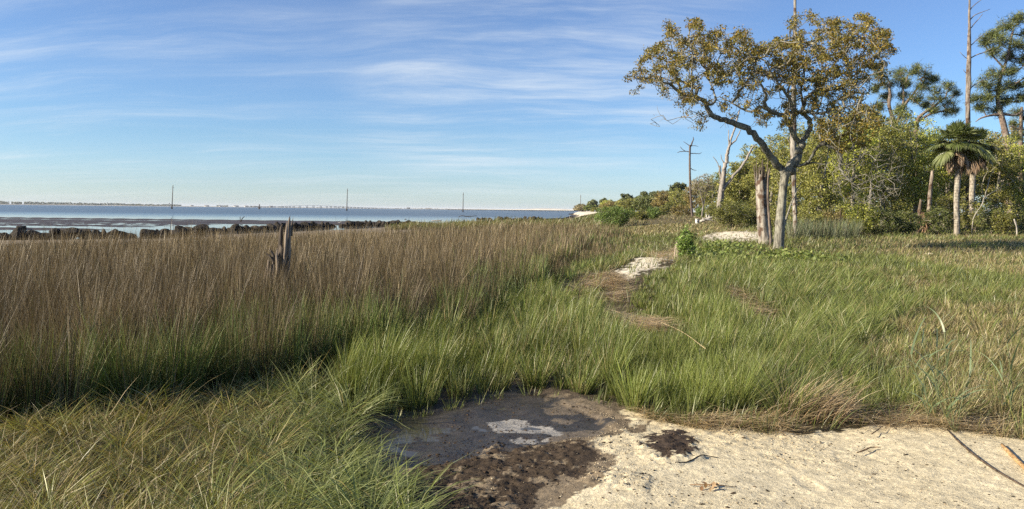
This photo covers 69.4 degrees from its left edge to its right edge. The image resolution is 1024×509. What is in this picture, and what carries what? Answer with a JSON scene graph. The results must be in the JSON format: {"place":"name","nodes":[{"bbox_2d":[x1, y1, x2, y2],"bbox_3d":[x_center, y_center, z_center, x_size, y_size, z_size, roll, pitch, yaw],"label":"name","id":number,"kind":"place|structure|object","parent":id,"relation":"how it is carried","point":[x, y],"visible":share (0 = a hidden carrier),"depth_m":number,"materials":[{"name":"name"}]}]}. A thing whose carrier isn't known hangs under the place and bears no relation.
{"place":"outdoors","nodes":[
{"label":"outdoors","id":0,"kind":"place"},
{"bbox_2d":[0,204,532,210],"bbox_3d":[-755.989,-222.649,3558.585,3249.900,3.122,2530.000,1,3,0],"label":"shore","id":1,"kind":"structure","parent":0,"point":[179,206],"depth_m":2929.05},
{"bbox_2d":[0,201,227,206],"bbox_3d":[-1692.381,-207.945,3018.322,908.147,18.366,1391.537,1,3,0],"label":"woods","id":2,"kind":"object","parent":1,"relation":"on","point":[48,203],"visible":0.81,"depth_m":2827.26,"materials":[{"name":"grey plant"}]},
{"bbox_2d":[0,205,982,238],"bbox_3d":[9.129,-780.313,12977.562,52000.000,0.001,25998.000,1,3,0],"label":"water","id":3,"kind":"structure","parent":0,"point":[202,213],"depth_m":200.59,"materials":[{"name":"blue liquid"}]},
{"bbox_2d":[245,206,375,208],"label":"bridge","id":4,"kind":"structure","parent":3,"relation":"on","point":[306,207],"depth_m":2956.55,"materials":[{"name":"paint"}]},
{"bbox_2d":[448,209,577,211],"bbox_3d":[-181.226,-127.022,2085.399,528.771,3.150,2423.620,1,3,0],"label":"trestle bridge","id":5,"kind":"structure","parent":3,"relation":"on","point":[515,209],"depth_m":1230.66,"materials":[{"name":"paint"}]},
{"bbox_2d":[0,211,1023,508],"bbox_3d":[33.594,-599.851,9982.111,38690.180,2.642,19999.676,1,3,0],"label":"ground","id":6,"kind":"structure","parent":0,"point":[966,473],"depth_m":5.20,"materials":[{"name":"soil"}]},
{"bbox_2d":[10,227,23,239],"bbox_3d":[-25.651,-1.027,38.452,0.781,0.808,0.714,11,2,35],"label":"boulder","id":7,"kind":"object","parent":6,"relation":"on","point":[18,230],"visible":0.59,"depth_m":38.22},
{"bbox_2d":[24,230,43,239],"bbox_3d":[-25.090,-0.986,38.835,0.949,0.659,0.785,-1,4,-24],"label":"boulder","id":8,"kind":"object","parent":6,"relation":"on","point":[34,233],"visible":0.59,"depth_m":38.52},
{"bbox_2d":[76,229,91,238],"bbox_3d":[-23.156,-1.050,40.051,0.760,0.701,0.903,2,4,21],"label":"boulder","id":9,"kind":"object","parent":6,"relation":"on","point":[80,231],"visible":0.49,"depth_m":39.83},
{"bbox_2d":[90,229,101,238],"bbox_3d":[-22.647,-1.039,40.247,0.667,0.662,0.806,7,11,8],"label":"boulder","id":10,"kind":"object","parent":6,"relation":"on","point":[95,231],"visible":0.41,"depth_m":40.14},
{"bbox_2d":[139,229,157,238],"bbox_3d":[-19.935,-1.043,40.599,0.967,0.751,0.839,-1,4,-22],"label":"boulder","id":11,"kind":"object","parent":6,"relation":"on","point":[147,232],"visible":0.48,"depth_m":40.27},
{"bbox_2d":[174,225,186,236],"bbox_3d":[-19.827,-1.346,44.268,0.726,0.802,0.648,-1,4,-24],"label":"boulder","id":12,"kind":"object","parent":6,"relation":"on","point":[177,227],"visible":0.48,"depth_m":44.15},
{"bbox_2d":[194,224,208,235],"bbox_3d":[-19.639,-1.504,46.750,0.947,0.878,0.943,0,4,-12],"label":"boulder","id":13,"kind":"object","parent":6,"relation":"on","point":[204,226],"visible":0.49,"depth_m":46.47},
{"bbox_2d":[0,350,479,508],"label":"matted grass","id":14,"kind":"structure","parent":6,"relation":"on","point":[297,486],"depth_m":4.80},
{"bbox_2d":[263,217,292,286],"bbox_3d":[-3.574,0.006,11.192,0.492,1.250,0.283,1,3,0],"label":"marsh stump","id":15,"kind":"object","parent":6,"relation":"on","point":[283,252],"visible":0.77,"depth_m":11.16,"materials":[{"name":"grey wood"}]},
{"bbox_2d":[0,216,648,426],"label":"marsh rush","id":16,"kind":"object","parent":6,"relation":"on","point":[113,313],"visible":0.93,"depth_m":9.06,"materials":[{"name":"brown plant"}]},
{"bbox_2d":[369,408,592,456],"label":"puddle","id":17,"kind":"object","parent":6,"relation":"on","point":[419,429],"visible":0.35,"depth_m":5.81,"materials":[{"name":"grey liquid"}]},
{"bbox_2d":[573,204,586,211],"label":"broadleaf tree","id":18,"kind":"object","parent":6,"relation":"on","point":[578,207],"visible":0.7,"depth_m":397.42,"materials":[{"name":"green plant"}]},
{"bbox_2d":[598,200,615,211],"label":"broadleaf tree","id":19,"kind":"object","parent":6,"relation":"on","point":[610,203],"visible":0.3,"depth_m":248.02,"materials":[{"name":"green plant"}]},
{"bbox_2d":[593,205,637,226],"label":"shrub","id":20,"kind":"object","parent":6,"relation":"on","point":[615,218],"visible":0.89,"depth_m":71.29,"materials":[{"name":"green plant"}]},
{"bbox_2d":[318,245,927,421],"bbox_3d":[4.148,0.464,14.339,7.152,1.005,19.892,3,4,33],"label":"cordgrass","id":21,"kind":"object","parent":6,"relation":"on","point":[831,310],"visible":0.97,"depth_m":8.23,"materials":[{"name":"green plant"}]},
{"bbox_2d":[615,198,638,210],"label":"broadleaf tree","id":22,"kind":"object","parent":6,"relation":"on","point":[625,202],"visible":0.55,"depth_m":212.91,"materials":[{"name":"green plant"}]},
{"bbox_2d":[620,193,633,201],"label":"pine tree","id":23,"kind":"object","parent":6,"relation":"on","point":[625,196],"visible":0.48,"depth_m":258.49,"materials":[{"name":"green plant"}]},
{"bbox_2d":[630,208,648,219],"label":"shrub","id":24,"kind":"object","parent":6,"relation":"on","point":[642,216],"visible":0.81,"depth_m":89.39,"materials":[{"name":"green plant"}]},
{"bbox_2d":[631,194,654,210],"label":"broadleaf tree","id":25,"kind":"object","parent":6,"relation":"on","point":[638,201],"visible":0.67,"depth_m":193.26,"materials":[{"name":"green plant"}]},
{"bbox_2d":[646,206,662,218],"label":"shrub","id":26,"kind":"object","parent":6,"relation":"on","point":[653,214],"visible":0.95,"depth_m":94.46,"materials":[{"name":"green plant"}]},
{"bbox_2d":[650,190,671,209],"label":"broadleaf tree","id":27,"kind":"object","parent":6,"relation":"on","point":[659,197],"visible":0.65,"depth_m":168.62,"materials":[{"name":"green plant"}]},
{"bbox_2d":[653,205,670,214],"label":"shrub","id":28,"kind":"object","parent":6,"relation":"on","point":[664,209],"visible":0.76,"depth_m":124.16,"materials":[{"name":"green plant"}]},
{"bbox_2d":[665,182,686,199],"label":"pine tree","id":29,"kind":"object","parent":6,"relation":"on","point":[682,185],"visible":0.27,"depth_m":188.51,"materials":[{"name":"green plant"}]},
{"bbox_2d":[665,187,689,211],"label":"broadleaf tree","id":30,"kind":"object","parent":6,"relation":"on","point":[674,197],"visible":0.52,"depth_m":148.65,"materials":[{"name":"green plant"}]},
{"bbox_2d":[670,204,690,215],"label":"shrub","id":31,"kind":"object","parent":6,"relation":"on","point":[675,209],"visible":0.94,"depth_m":117.44,"materials":[{"name":"green plant"}]},
{"bbox_2d":[672,198,688,213],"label":"shrub","id":32,"kind":"object","parent":6,"relation":"on","point":[680,202],"visible":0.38,"depth_m":139.36,"materials":[{"name":"green plant"}]},
{"bbox_2d":[675,224,697,258],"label":"leafy sapling","id":33,"kind":"object","parent":6,"relation":"on","point":[685,243],"visible":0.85,"depth_m":23.91,"materials":[{"name":"green plant"}]},
{"bbox_2d":[677,137,701,215],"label":"branch stub pine","id":34,"kind":"object","parent":6,"relation":"on","point":[690,188],"visible":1,"depth_m":111.30,"materials":[{"name":"grey wood"}]},
{"bbox_2d":[358,387,1020,508],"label":"sand crumbs","id":35,"kind":"object","parent":6,"relation":"on","point":[488,497],"visible":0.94,"depth_m":5.01,"materials":[{"name":"sand"}]},
{"bbox_2d":[681,180,705,210],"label":"broadleaf tree","id":36,"kind":"object","parent":6,"relation":"on","point":[697,200],"visible":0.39,"depth_m":134.31,"materials":[{"name":"green plant"}]},
{"bbox_2d":[689,173,714,216],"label":"broadleaf tree","id":37,"kind":"object","parent":6,"relation":"on","point":[695,186],"visible":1,"depth_m":104.38,"materials":[{"name":"green plant"}]},
{"bbox_2d":[694,206,710,216],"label":"shrub","id":38,"kind":"object","parent":6,"relation":"on","point":[699,209],"visible":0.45,"depth_m":107.40,"materials":[{"name":"green plant"}]},
{"bbox_2d":[385,212,1023,508],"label":"meadow grass","id":39,"kind":"structure","parent":6,"relation":"on","point":[982,277],"depth_m":12.77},
{"bbox_2d":[697,172,719,206],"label":"broadleaf tree","id":40,"kind":"object","parent":6,"relation":"on","point":[712,199],"visible":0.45,"depth_m":124.21,"materials":[{"name":"green plant"}]},
{"bbox_2d":[704,204,715,218],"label":"shrub","id":41,"kind":"object","parent":6,"relation":"on","point":[708,211],"visible":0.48,"depth_m":94.40,"materials":[{"name":"green plant"}]},
{"bbox_2d":[690,481,734,491],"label":"leaf litter","id":42,"kind":"object","parent":6,"relation":"on","point":[713,484],"visible":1,"depth_m":4.57,"materials":[{"name":"brown plant"}]},
{"bbox_2d":[716,166,742,203],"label":"broadleaf tree","id":43,"kind":"object","parent":6,"relation":"on","point":[727,197],"visible":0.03,"depth_m":99.48,"materials":[{"name":"green plant"}]},
{"bbox_2d":[707,196,753,227],"bbox_3d":[17.230,-3.280,57.945,3.680,2.582,3.505,3,4,32],"label":"shrub","id":44,"kind":"object","parent":6,"relation":"on","point":[721,215],"visible":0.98,"depth_m":57.38,"materials":[{"name":"green plant"}]},
{"bbox_2d":[713,110,755,220],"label":"bleached dead tree","id":45,"kind":"object","parent":6,"relation":"on","point":[723,185],"visible":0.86,"depth_m":83.42,"materials":[{"name":"grey wood"}]},
{"bbox_2d":[717,161,755,206],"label":"broadleaf tree","id":46,"kind":"object","parent":6,"relation":"on","point":[733,192],"visible":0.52,"depth_m":84.53,"materials":[{"name":"green plant"}]},
{"bbox_2d":[463,229,1023,443],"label":"straw wrack","id":47,"kind":"object","parent":6,"relation":"on","point":[614,279],"visible":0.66,"depth_m":6.08,"materials":[{"name":"brown plant"}]},
{"bbox_2d":[738,206,756,225],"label":"shrub","id":48,"kind":"object","parent":6,"relation":"on","point":[753,218],"visible":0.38,"depth_m":59.61,"materials":[{"name":"green plant"}]},
{"bbox_2d":[734,144,769,199],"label":"broadleaf tree","id":49,"kind":"object","parent":6,"relation":"on","point":[747,152],"visible":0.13,"depth_m":86.96,"materials":[{"name":"green plant"}]},
{"bbox_2d":[737,149,778,209],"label":"broadleaf tree","id":50,"kind":"object","parent":6,"relation":"on","point":[749,165],"visible":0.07,"depth_m":85.40,"materials":[{"name":"green plant"}]},
{"bbox_2d":[748,197,776,223],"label":"shrub","id":51,"kind":"object","parent":6,"relation":"on","point":[754,206],"visible":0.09,"depth_m":65.84,"materials":[{"name":"green plant"}]},
{"bbox_2d":[754,159,773,244],"bbox_3d":[11.883,-2.347,34.447,1.064,4.224,0.851,-1,4,-28],"label":"broken snag","id":52,"kind":"object","parent":6,"relation":"on","point":[760,179],"visible":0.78,"depth_m":34.26,"materials":[{"name":"grey plant"}]},
{"bbox_2d":[622,8,907,248],"bbox_3d":[10.622,-5.218,29.521,12.877,10.753,9.999,1,3,0],"label":"oak tree","id":53,"kind":"object","parent":6,"relation":"on","point":[819,80],"visible":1,"depth_m":28.76,"materials":[{"name":"green plant"}]},
{"bbox_2d":[741,133,790,206],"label":"broadleaf tree","id":54,"kind":"object","parent":6,"relation":"on","point":[748,181],"visible":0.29,"depth_m":71.50,"materials":[{"name":"green plant"}]},
{"bbox_2d":[767,168,771,247],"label":"dead sapling","id":55,"kind":"object","parent":6,"relation":"on","point":[769,225],"visible":0.98,"depth_m":31.40,"materials":[{"name":"grey wood"}]},
{"bbox_2d":[694,239,849,263],"bbox_3d":[8.910,-0.144,27.724,4.954,0.485,12.106,1,3,8],"label":"leafy ground cover","id":56,"kind":"object","parent":6,"relation":"on","point":[734,246],"visible":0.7,"depth_m":25.96,"materials":[{"name":"green plant"}]},
{"bbox_2d":[769,198,791,228],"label":"shrub","id":57,"kind":"object","parent":6,"relation":"on","point":[773,214],"visible":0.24,"depth_m":51.69,"materials":[{"name":"green plant"}]},
{"bbox_2d":[787,0,800,234],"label":"dead pine","id":58,"kind":"object","parent":6,"relation":"on","point":[792,142],"visible":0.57,"depth_m":39.70,"materials":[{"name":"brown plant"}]},
{"bbox_2d":[785,207,805,226],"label":"shrub","id":59,"kind":"object","parent":6,"relation":"on","point":[799,215],"visible":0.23,"depth_m":45.73,"materials":[{"name":"green plant"}]},
{"bbox_2d":[763,122,831,208],"bbox_3d":[24.506,-6.887,63.913,5.641,9.147,5.888,1,3,0],"label":"broadleaf tree","id":60,"kind":"object","parent":6,"relation":"on","point":[774,174],"visible":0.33,"depth_m":63.47,"materials":[{"name":"green plant"}]},
{"bbox_2d":[790,198,829,220],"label":"shrub","id":61,"kind":"object","parent":6,"relation":"on","point":[808,208],"visible":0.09,"depth_m":61.73,"materials":[{"name":"green plant"}]},
{"bbox_2d":[799,210,829,226],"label":"shrub","id":62,"kind":"object","parent":6,"relation":"on","point":[814,217],"visible":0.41,"depth_m":43.39,"materials":[{"name":"green plant"}]},
{"bbox_2d":[786,131,848,219],"bbox_3d":[19.345,-4.629,46.869,3.995,6.948,3.920,1,3,0],"label":"broadleaf tree","id":63,"kind":"object","parent":6,"relation":"on","point":[812,174],"visible":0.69,"depth_m":46.33,"materials":[{"name":"green plant"}]},
{"bbox_2d":[785,215,866,238],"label":"pale reeds","id":64,"kind":"object","parent":6,"relation":"on","point":[832,228],"visible":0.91,"depth_m":39.74,"materials":[{"name":"green plant"}]},
{"bbox_2d":[816,204,848,225],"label":"shrub","id":65,"kind":"object","parent":6,"relation":"on","point":[835,216],"visible":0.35,"depth_m":44.66,"materials":[{"name":"green plant"}]},
{"bbox_2d":[746,366,922,427],"bbox_3d":[2.731,1.234,6.043,1.358,0.768,0.954,3,4,39],"label":"dead grass mound","id":66,"kind":"object","parent":6,"relation":"on","point":[832,415],"visible":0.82,"depth_m":6.04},
{"bbox_2d":[814,107,867,211],"bbox_3d":[28.603,-7.715,65.408,5.410,10.589,5.070,-1,4,-29],"label":"broadleaf tree","id":67,"kind":"object","parent":6,"relation":"on","point":[838,162],"visible":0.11,"depth_m":64.86,"materials":[{"name":"green plant"}]},
{"bbox_2d":[831,195,867,224],"bbox_3d":[27.760,-3.588,59.827,3.481,2.973,3.299,3,4,35],"label":"shrub","id":68,"kind":"object","parent":6,"relation":"on","point":[846,201],"visible":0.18,"depth_m":59.55,"materials":[{"name":"green plant"}]},
{"bbox_2d":[817,121,889,222],"bbox_3d":[23.024,-5.329,49.857,4.602,7.924,4.695,1,3,0],"label":"broadleaf tree","id":69,"kind":"object","parent":6,"relation":"on","point":[853,173],"visible":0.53,"depth_m":49.37,"materials":[{"name":"green plant"}]},
{"bbox_2d":[842,202,880,233],"bbox_3d":[20.654,-2.070,44.004,2.294,2.112,2.004,1,3,0],"label":"shrub","id":70,"kind":"object","parent":6,"relation":"on","point":[861,213],"visible":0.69,"depth_m":43.69,"materials":[{"name":"green plant"}]},
{"bbox_2d":[850,110,899,200],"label":"broadleaf tree","id":71,"kind":"object","parent":6,"relation":"on","point":[869,132],"visible":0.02,"depth_m":68.55,"materials":[{"name":"green plant"}]},
{"bbox_2d":[862,205,905,234],"bbox_3d":[22.096,-1.969,43.826,2.207,1.900,2.283,0,4,-14],"label":"shrub","id":72,"kind":"object","parent":6,"relation":"on","point":[891,218],"visible":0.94,"depth_m":43.70,"materials":[{"name":"green plant"}]},
{"bbox_2d":[857,106,922,226],"bbox_3d":[26.178,-5.888,51.699,4.368,8.859,4.292,3,4,36],"label":"broadleaf tree","id":73,"kind":"object","parent":6,"relation":"on","point":[888,133],"visible":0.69,"depth_m":51.09,"materials":[{"name":"green plant"}]},
{"bbox_2d":[877,199,912,226],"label":"shrub","id":74,"kind":"object","parent":6,"relation":"on","point":[897,208],"visible":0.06,"depth_m":59.57,"materials":[{"name":"green plant"}]},
{"bbox_2d":[867,105,933,208],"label":"broadleaf tree","id":75,"kind":"object","parent":6,"relation":"on","point":[908,116],"visible":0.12,"depth_m":68.78,"materials":[{"name":"green plant"}]},
{"bbox_2d":[868,62,940,213],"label":"pine tree","id":76,"kind":"object","parent":6,"relation":"on","point":[906,83],"visible":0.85,"depth_m":70.97,"materials":[{"name":"green plant"}]},
{"bbox_2d":[892,209,923,233],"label":"shrub","id":77,"kind":"object","parent":6,"relation":"on","point":[910,226],"visible":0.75,"depth_m":44.12,"materials":[{"name":"green plant"}]},
{"bbox_2d":[915,199,921,232],"bbox_3d":[26.081,-2.275,47.434,0.318,2.667,0.273,1,3,0],"label":"short palm snag","id":78,"kind":"object","parent":6,"relation":"on","point":[919,209],"visible":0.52,"depth_m":47.33,"materials":[{"name":"grey plant"}]},
{"bbox_2d":[884,107,954,222],"bbox_3d":[28.980,-5.982,52.502,4.872,8.939,4.613,2,4,19],"label":"broadleaf tree","id":79,"kind":"object","parent":6,"relation":"on","point":[916,182],"visible":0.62,"depth_m":51.95,"materials":[{"name":"green plant"}]},
{"bbox_2d":[918,170,933,232],"bbox_3d":[26.345,-3.161,46.829,1.083,4.467,0.518,1,3,0],"label":"trunk","id":80,"kind":"object","parent":6,"relation":"on","point":[929,199],"visible":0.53,"depth_m":46.77,"materials":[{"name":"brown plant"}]},
{"bbox_2d":[906,131,945,212],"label":"broadleaf tree","id":81,"kind":"object","parent":6,"relation":"on","point":[929,153],"visible":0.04,"depth_m":84.66,"materials":[{"name":"green plant"}]},
{"bbox_2d":[894,317,967,424],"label":"broad blade grass","id":82,"kind":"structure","parent":6,"relation":"on","point":[923,390],"depth_m":6.03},
{"bbox_2d":[921,205,952,234],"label":"shrub","id":83,"kind":"object","parent":6,"relation":"on","point":[932,219],"visible":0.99,"depth_m":45.82,"materials":[{"name":"green plant"}]},
{"bbox_2d":[912,79,962,209],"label":"pine tree","id":84,"kind":"object","parent":6,"relation":"on","point":[945,102],"visible":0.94,"depth_m":74.88,"materials":[{"name":"green plant"}]},
{"bbox_2d":[921,158,967,227],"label":"broadleaf tree","id":85,"kind":"object","parent":6,"relation":"on","point":[950,187],"visible":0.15,"depth_m":55.26,"materials":[{"name":"green plant"}]},
{"bbox_2d":[932,186,968,230],"bbox_3d":[29.528,-3.054,49.925,2.189,3.301,2.487,2,4,18],"label":"shrub","id":86,"kind":"object","parent":6,"relation":"on","point":[950,197],"visible":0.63,"depth_m":49.76,"materials":[{"name":"green plant"}]},
{"bbox_2d":[892,307,1011,431],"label":"broad blade grass","id":87,"kind":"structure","parent":6,"relation":"on","point":[946,379],"depth_m":5.77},
{"bbox_2d":[925,119,992,234],"bbox_3d":[26.846,-4.601,44.825,3.634,7.120,3.507,1,3,0],"label":"cabbage palm","id":88,"kind":"object","parent":6,"relation":"on","point":[953,157],"visible":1,"depth_m":44.52,"materials":[{"name":"leaves"},{"name":"bark"}]},
{"bbox_2d":[936,122,988,203],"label":"broadleaf tree","id":89,"kind":"object","parent":6,"relation":"on","point":[961,176],"visible":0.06,"depth_m":68.71,"materials":[{"name":"green plant"}]},
{"bbox_2d":[959,199,989,232],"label":"shrub","id":90,"kind":"object","parent":6,"relation":"on","point":[965,219],"visible":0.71,"depth_m":47.84,"materials":[{"name":"green plant"}]},
{"bbox_2d":[960,0,991,228],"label":"tall snag","id":91,"kind":"object","parent":6,"relation":"on","point":[968,90],"visible":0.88,"depth_m":54.18,"materials":[{"name":"grey plant"}]},
{"bbox_2d":[959,143,993,216],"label":"broadleaf tree","id":92,"kind":"object","parent":6,"relation":"on","point":[976,195],"visible":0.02,"depth_m":84.89,"materials":[{"name":"green plant"}]},
{"bbox_2d":[960,125,1002,229],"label":"cabbage palm","id":93,"kind":"object","parent":6,"relation":"on","point":[981,162],"visible":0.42,"depth_m":49.20,"materials":[{"name":"leaves"},{"name":"bark"}]},
{"bbox_2d":[947,429,1023,486],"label":"stick","id":94,"kind":"object","parent":6,"relation":"on","point":[984,462],"visible":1,"depth_m":5.02,"materials":[{"name":"brown wood"}]},
{"bbox_2d":[971,170,1000,232],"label":"bare white sapling","id":95,"kind":"object","parent":6,"relation":"on","point":[983,201],"visible":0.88,"depth_m":46.84,"materials":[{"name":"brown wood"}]},
{"bbox_2d":[976,130,1001,207],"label":"broadleaf tree","id":96,"kind":"object","parent":6,"relation":"on","point":[1000,155],"visible":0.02,"depth_m":85.15,"materials":[{"name":"green plant"}]},
{"bbox_2d":[961,132,1023,228],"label":"broadleaf tree","id":97,"kind":"object","parent":6,"relation":"on","point":[1002,172],"visible":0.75,"depth_m":52.22,"materials":[{"name":"green plant"}]},
{"bbox_2d":[971,200,1013,233],"bbox_3d":[29.914,-2.240,45.904,2.138,2.241,2.078,1,3,0],"label":"shrub","id":98,"kind":"object","parent":6,"relation":"on","point":[987,219],"visible":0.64,"depth_m":45.83,"materials":[{"name":"green plant"}]},
{"bbox_2d":[963,9,1023,222],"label":"pine tree","id":99,"kind":"object","parent":6,"relation":"on","point":[996,84],"visible":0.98,"depth_m":59.04,"materials":[{"name":"green plant"}]},
{"bbox_2d":[976,326,1022,423],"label":"broad blade grass","id":100,"kind":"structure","parent":6,"relation":"on","point":[1011,393],"depth_m":5.99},
{"bbox_2d":[978,127,1023,207],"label":"broadleaf tree","id":101,"kind":"object","parent":6,"relation":"on","point":[999,135],"visible":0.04,"depth_m":67.41,"materials":[{"name":"green plant"}]},
{"bbox_2d":[990,208,1022,235],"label":"shrub","id":102,"kind":"object","parent":6,"relation":"on","point":[1006,220],"visible":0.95,"depth_m":44.78,"materials":[{"name":"green plant"}]},
{"bbox_2d":[993,130,1023,228],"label":"broadleaf tree","id":103,"kind":"object","parent":6,"relation":"on","point":[1019,149],"visible":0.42,"depth_m":53.19,"materials":[{"name":"green plant"}]},
{"bbox_2d":[1000,443,1023,468],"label":"bamboo cane","id":104,"kind":"object","parent":6,"relation":"on","point":[1019,462],"visible":1,"depth_m":5.12,"materials":[{"name":"brown wood"}]},
{"bbox_2d":[1005,106,1023,222],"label":"pine tree","id":105,"kind":"object","parent":6,"relation":"on","point":[1012,123],"visible":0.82,"depth_m":65.41,"materials":[{"name":"green plant"}]},
{"bbox_2d":[1011,202,1023,234],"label":"shrub","id":106,"kind":"object","parent":6,"relation":"on","point":[1021,213],"visible":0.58,"depth_m":45.97,"materials":[{"name":"green plant"}]},
{"bbox_2d":[0,0,1023,214],"label":"sky","id":107,"kind":"structure","parent":0,"point":[500,104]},
{"bbox_2d":[457,208,572,209],"bbox_3d":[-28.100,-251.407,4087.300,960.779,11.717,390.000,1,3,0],"label":"dunes","id":108,"kind":"structure","parent":0,"point":[543,209],"depth_m":3938.75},
{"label":"boulder","id":109,"kind":"object","parent":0,"visible":0},
{"bbox_2d":[62,227,78,234],"bbox_3d":[-23.745,-1.221,39.767,0.884,0.490,0.858,-1,4,-23],"label":"boulder","id":110,"kind":"object","parent":109,"relation":"on","point":[71,229],"visible":0.72,"depth_m":39.54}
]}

